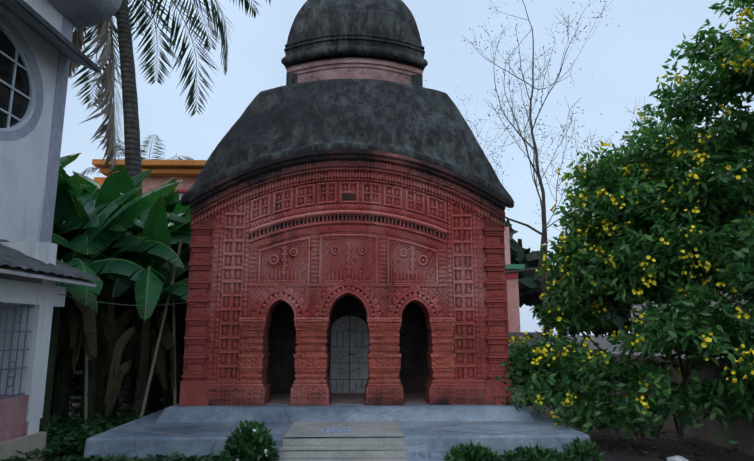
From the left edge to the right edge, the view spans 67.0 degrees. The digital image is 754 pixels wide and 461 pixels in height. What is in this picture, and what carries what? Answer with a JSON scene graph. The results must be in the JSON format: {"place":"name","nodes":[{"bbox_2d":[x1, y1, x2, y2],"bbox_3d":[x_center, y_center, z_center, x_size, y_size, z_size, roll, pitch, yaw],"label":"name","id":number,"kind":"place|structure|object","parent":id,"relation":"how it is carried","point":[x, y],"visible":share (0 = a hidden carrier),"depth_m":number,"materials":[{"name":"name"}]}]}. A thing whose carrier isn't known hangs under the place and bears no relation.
{"place":"outdoors","nodes":[
{"label":"outdoors","id":0,"kind":"place"},
{"bbox_2d":[47,0,121,27],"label":"house roof cornice","id":1,"kind":"structure","parent":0,"point":[81,13],"depth_m":9.97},
{"bbox_2d":[50,335,753,460],"bbox_3d":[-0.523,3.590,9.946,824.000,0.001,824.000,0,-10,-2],"label":"ground","id":2,"kind":"structure","parent":0,"point":[651,454],"depth_m":9.10,"materials":[{"name":"soil"}]},
{"bbox_2d":[0,431,46,460],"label":"building plinth","id":3,"kind":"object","parent":2,"relation":"on","point":[23,444],"visible":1,"depth_m":7.20,"materials":[{"name":"beige concrete"}]},
{"bbox_2d":[0,394,28,441],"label":"wall panel","id":4,"kind":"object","parent":3,"relation":"on","point":[13,418],"depth_m":7.11,"materials":[{"name":"pink paint"}]},
{"bbox_2d":[0,0,101,434],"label":"house wall","id":5,"kind":"structure","parent":2,"relation":"on","point":[33,269],"depth_m":8.46,"materials":[{"name":"white paint"}]},
{"bbox_2d":[0,302,33,397],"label":"window grille","id":6,"kind":"object","parent":5,"relation":"attached to","point":[11,349],"visible":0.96,"depth_m":7.18,"materials":[{"name":"metal"}]},
{"bbox_2d":[0,12,43,140],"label":"window frame","id":7,"kind":"object","parent":5,"relation":"attached to","point":[28,127],"visible":1,"depth_m":8.93,"materials":[{"name":"grey paint"}]},
{"bbox_2d":[0,0,95,71],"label":"roof eave","id":8,"kind":"object","parent":5,"relation":"attached to","point":[19,11],"visible":1,"depth_m":8.82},
{"bbox_2d":[0,0,100,73],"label":"trim","id":9,"kind":"structure","parent":5,"relation":"attached to","point":[32,12],"depth_m":8.71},
{"bbox_2d":[39,16,73,242],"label":"house corner column","id":10,"kind":"structure","parent":5,"relation":"attached to","point":[49,201],"depth_m":9.63,"materials":[{"name":"grey paint"}]},
{"bbox_2d":[59,294,184,305],"bbox_3d":[-3.935,1.137,9.063,0.010,0.115,2.638,-4,-11,20],"label":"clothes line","id":11,"kind":"object","parent":5,"relation":"attached to","point":[112,303],"visible":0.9,"depth_m":8.70,"materials":[{"name":"fabric"}]},
{"bbox_2d":[49,397,168,455],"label":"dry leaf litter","id":12,"kind":"object","parent":2,"relation":"on","point":[75,405],"visible":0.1,"depth_m":13.02,"materials":[{"name":"brown plant"}]},
{"bbox_2d":[39,153,190,430],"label":"banana plants","id":13,"kind":"object","parent":2,"relation":"on","point":[118,235],"visible":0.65,"depth_m":10.77,"materials":[{"name":"green plant"}]},
{"bbox_2d":[70,297,167,397],"bbox_3d":[-7.568,2.859,17.457,9.066,5.369,3.198,-2,-10,12],"label":"understory thicket","id":14,"kind":"object","parent":2,"relation":"on","point":[76,382],"depth_m":16.46,"materials":[{"name":"green plant"}]},
{"bbox_2d":[84,239,182,423],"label":"bamboo poles","id":15,"kind":"object","parent":2,"relation":"on","point":[174,268],"visible":0.54,"depth_m":10.63,"materials":[{"name":"brown wood"}]},
{"bbox_2d":[81,135,193,174],"bbox_3d":[-14.311,1.176,34.349,6.472,13.456,7.017,-9,-14,41],"label":"tree","id":16,"kind":"object","parent":2,"relation":"on","point":[142,158],"visible":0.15,"depth_m":34.26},
{"bbox_2d":[77,159,206,223],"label":"pink house","id":17,"kind":"structure","parent":2,"relation":"on","point":[187,172],"depth_m":23.90,"materials":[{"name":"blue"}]},
{"bbox_2d":[68,0,270,403],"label":"palm tree","id":18,"kind":"object","parent":2,"relation":"on","point":[130,114],"visible":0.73,"depth_m":16.16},
{"bbox_2d":[217,419,279,460],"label":"jasmine bush","id":19,"kind":"object","parent":2,"relation":"on","point":[252,441],"visible":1,"depth_m":7.34,"materials":[{"name":"green plant"}]},
{"bbox_2d":[0,410,503,460],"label":"ground weeds","id":20,"kind":"object","parent":2,"relation":"on","point":[76,434],"visible":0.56,"depth_m":8.18,"materials":[{"name":"green plant"}]},
{"bbox_2d":[83,403,591,460],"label":"stone platform","id":21,"kind":"structure","parent":2,"relation":"on","point":[416,432],"depth_m":8.46,"materials":[{"name":"stone"}]},
{"bbox_2d":[320,428,353,432],"bbox_3d":[-0.596,2.981,8.477,0.520,0.001,0.400,0,-10,-2],"label":"platform painted roundel","id":22,"kind":"object","parent":21,"relation":"on","point":[338,430],"visible":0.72,"depth_m":8.49,"materials":[{"name":"paint"}]},
{"bbox_2d":[266,393,427,404],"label":"doorway floor","id":23,"kind":"structure","parent":21,"relation":"on","point":[340,398],"depth_m":10.76,"materials":[{"name":"stone"}]},
{"bbox_2d":[183,220,509,379],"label":"wall ornaments","id":24,"kind":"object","parent":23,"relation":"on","point":[506,348],"depth_m":10.32},
{"bbox_2d":[179,212,511,405],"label":"corner pilasters","id":25,"kind":"object","parent":24,"relation":"attached to","point":[193,387],"visible":0.77,"depth_m":10.26,"materials":[{"name":"red brick"}]},
{"bbox_2d":[179,149,512,405],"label":"temple facade","id":26,"kind":"structure","parent":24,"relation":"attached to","point":[312,237],"depth_m":10.46,"materials":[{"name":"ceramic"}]},
{"bbox_2d":[180,78,513,207],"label":"curved roof","id":27,"kind":"structure","parent":24,"relation":"on","point":[424,124],"depth_m":11.17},
{"bbox_2d":[285,57,423,84],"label":"temple upper walls","id":28,"kind":"structure","parent":27,"relation":"on","point":[358,68],"depth_m":12.70,"materials":[{"name":"pink paint"}]},
{"bbox_2d":[286,73,422,86],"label":"temple corner pilasters","id":29,"kind":"object","parent":28,"relation":"attached to","point":[292,78],"visible":0.15,"depth_m":12.63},
{"bbox_2d":[281,0,427,73],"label":"dome","id":30,"kind":"structure","parent":28,"relation":"on","point":[386,18],"depth_m":12.80,"materials":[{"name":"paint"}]},
{"bbox_2d":[284,33,424,67],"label":"dome molding","id":31,"kind":"structure","parent":30,"relation":"attached to","point":[361,38],"depth_m":12.69,"materials":[{"name":"black stone"}]},
{"bbox_2d":[267,296,428,392],"bbox_3d":[-0.561,1.975,11.506,4.400,2.670,1.500,0,-10,-2],"label":"dark interior","id":32,"kind":"object","parent":24,"relation":"in","point":[413,345],"visible":0.02,"depth_m":12.08,"materials":[{"name":"black"}]},
{"bbox_2d":[330,316,368,392],"bbox_3d":[-0.580,2.613,12.028,0.800,1.600,0.026,0,-10,-2],"label":"door","id":33,"kind":"structure","parent":24,"relation":"in","point":[349,354],"depth_m":12.03,"materials":[{"name":"grey metal"}]},
{"bbox_2d":[261,293,433,405],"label":"temple arch reveals","id":34,"kind":"object","parent":23,"relation":"on","point":[264,378],"visible":0.67,"depth_m":10.47,"materials":[{"name":"brick"}]},
{"bbox_2d":[442,441,502,460],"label":"plants","id":35,"kind":"object","parent":2,"relation":"on","point":[479,451],"visible":1,"depth_m":7.41,"materials":[{"name":"green plant"}]},
{"bbox_2d":[504,227,524,331],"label":"pink house","id":36,"kind":"structure","parent":2,"relation":"on","point":[513,310],"depth_m":27.50,"materials":[{"name":"red"}]},
{"bbox_2d":[501,443,569,460],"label":"plants","id":37,"kind":"object","parent":2,"relation":"on","point":[536,453],"visible":1,"depth_m":7.53,"materials":[{"name":"green plant"}]},
{"bbox_2d":[460,0,652,342],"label":"bare tree","id":38,"kind":"object","parent":2,"relation":"on","point":[543,234],"visible":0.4,"depth_m":16.76,"materials":[{"name":"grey plant"}]},
{"bbox_2d":[504,220,631,339],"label":"trees","id":39,"kind":"object","parent":2,"relation":"on","point":[530,287],"depth_m":33.64,"materials":[{"name":"green plant"}]},
{"bbox_2d":[560,436,603,460],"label":"plants","id":40,"kind":"object","parent":2,"relation":"on","point":[585,453],"visible":0.96,"depth_m":7.60,"materials":[{"name":"green plant"}]},
{"bbox_2d":[494,0,753,443],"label":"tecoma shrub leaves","id":41,"kind":"object","parent":2,"relation":"on","point":[630,239],"visible":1,"depth_m":9.49,"materials":[{"name":"green plant"}]},
{"bbox_2d":[508,332,753,455],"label":"boundary wall","id":42,"kind":"structure","parent":2,"relation":"on","point":[740,425],"depth_m":9.40,"materials":[{"name":"paint"}]},
{"bbox_2d":[528,403,747,460],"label":"dry leaf litter","id":43,"kind":"object","parent":2,"relation":"on","point":[690,455],"visible":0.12,"depth_m":8.76,"materials":[{"name":"brown plant"}]},
{"bbox_2d":[666,456,687,460],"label":"rock","id":44,"kind":"object","parent":2,"relation":"on","point":[677,458],"visible":1,"depth_m":7.73,"materials":[{"name":"white stone"}]},
{"bbox_2d":[720,8,753,86],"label":"tecoma branch leaves","id":45,"kind":"object","parent":2,"relation":"on","point":[744,51],"visible":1,"depth_m":8.37,"materials":[{"name":"green plant"}]},
{"bbox_2d":[59,0,753,334],"label":"sky","id":46,"kind":"structure","parent":0,"point":[625,61],"materials":[{"name":"blue"}]},
{"bbox_2d":[631,197,752,359],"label":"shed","id":47,"kind":"structure","parent":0,"point":[644,304],"depth_m":17.41,"materials":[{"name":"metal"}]}
]}

